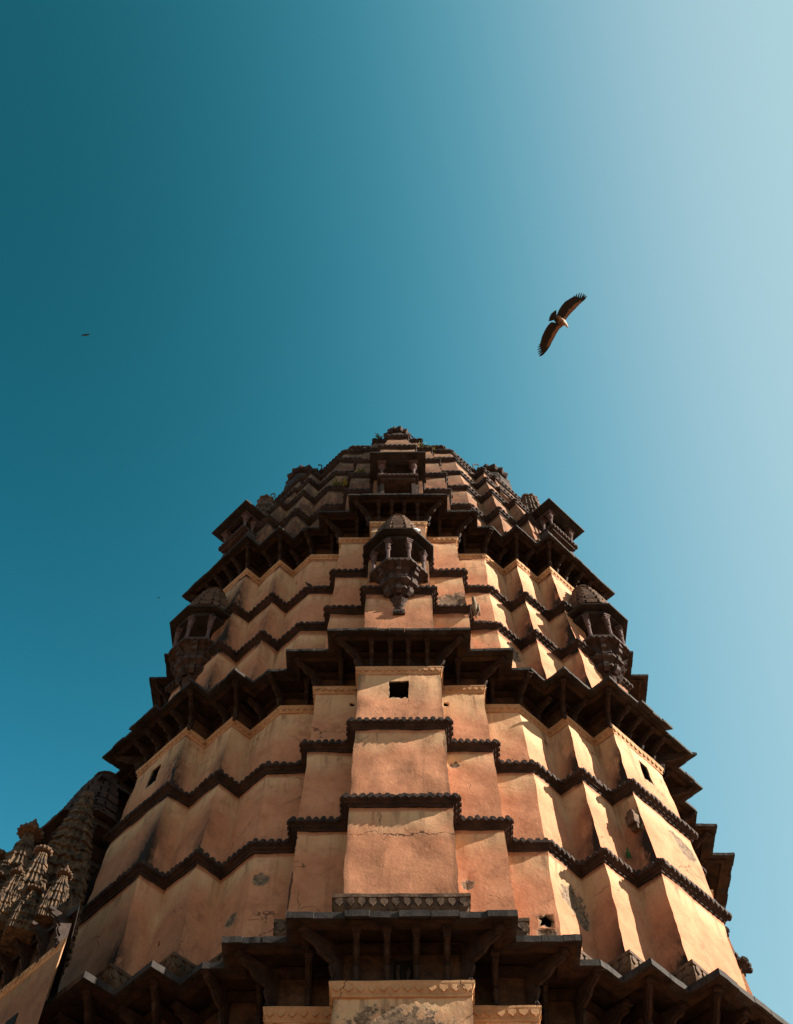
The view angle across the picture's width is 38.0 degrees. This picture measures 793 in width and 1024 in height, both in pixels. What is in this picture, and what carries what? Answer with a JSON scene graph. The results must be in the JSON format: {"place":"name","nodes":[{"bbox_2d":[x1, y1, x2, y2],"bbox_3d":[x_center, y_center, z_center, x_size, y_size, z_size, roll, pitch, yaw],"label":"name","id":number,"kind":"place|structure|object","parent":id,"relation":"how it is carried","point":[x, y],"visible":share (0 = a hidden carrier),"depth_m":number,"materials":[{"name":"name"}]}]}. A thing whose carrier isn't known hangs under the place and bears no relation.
{"place":"outdoors","nodes":[
{"label":"outdoors","id":0,"kind":"place"},
{"bbox_2d":[0,0,792,1023],"label":"sky","id":1,"kind":"structure","parent":0,"point":[283,235],"materials":[{"name":"blue"}]},
{"bbox_2d":[537,292,586,355],"bbox_3d":[5.091,-5.769,35.215,1.536,0.320,1.978,0,-90,0],"label":"vulture","id":2,"kind":"object","parent":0,"point":[568,307],"visible":1,"depth_m":35.23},
{"label":"ground","id":3,"kind":"structure","parent":0,"visible":0},
{"bbox_2d":[0,790,93,1023],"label":"shrine","id":4,"kind":"object","parent":3,"relation":"on","point":[42,895],"visible":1,"depth_m":38.76,"materials":[{"name":"stone"}]},
{"bbox_2d":[5,1013,17,1023],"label":"window","id":5,"kind":"structure","parent":4,"relation":"in","point":[12,1020],"depth_m":35.33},
{"bbox_2d":[33,770,132,999],"bbox_3d":[-13.062,24.019,35.746,7.442,44.100,7.230,41,-70,-19],"label":"corner turret","id":6,"kind":"object","parent":3,"relation":"on","point":[111,791],"visible":0.22,"depth_m":49.12,"materials":[{"name":"stone"}]},
{"bbox_2d":[38,426,788,1023],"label":"temple tower","id":7,"kind":"structure","parent":3,"relation":"on","point":[376,772],"depth_m":45.38,"materials":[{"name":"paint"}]},
{"bbox_2d":[148,767,159,786],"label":"window","id":8,"kind":"structure","parent":7,"relation":"in","point":[155,772],"depth_m":50.51,"materials":[{"name":"black"}]},
{"bbox_2d":[332,475,341,485],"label":"weed","id":9,"kind":"object","parent":7,"relation":"on","point":[337,483],"visible":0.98,"depth_m":73.39,"materials":[{"name":"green plant"}]},
{"bbox_2d":[388,682,408,696],"bbox_3d":[0.083,7.823,48.191,0.862,1.300,0.926,0,-62,0],"label":"window","id":10,"kind":"structure","parent":7,"relation":"in","point":[395,689],"depth_m":48.75,"materials":[{"name":"black"}]},
{"bbox_2d":[470,596,479,617],"bbox_3d":[3.827,4.733,55.783,0.448,1.652,0.688,-14,-63,7],"label":"vulture","id":11,"kind":"object","parent":7,"relation":"attached to","point":[474,607],"visible":1,"depth_m":55.54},
{"bbox_2d":[626,848,631,859],"bbox_3d":[8.893,13.167,44.173,0.164,0.603,0.244,9,-63,-5],"label":"parakeet","id":12,"kind":"object","parent":7,"relation":"attached to","point":[628,854],"visible":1,"depth_m":44.09,"materials":[{"name":"green"}]},
{"bbox_2d":[639,763,651,783],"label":"window","id":13,"kind":"structure","parent":7,"relation":"in","point":[644,770],"depth_m":50.54,"materials":[{"name":"black"}]}
]}

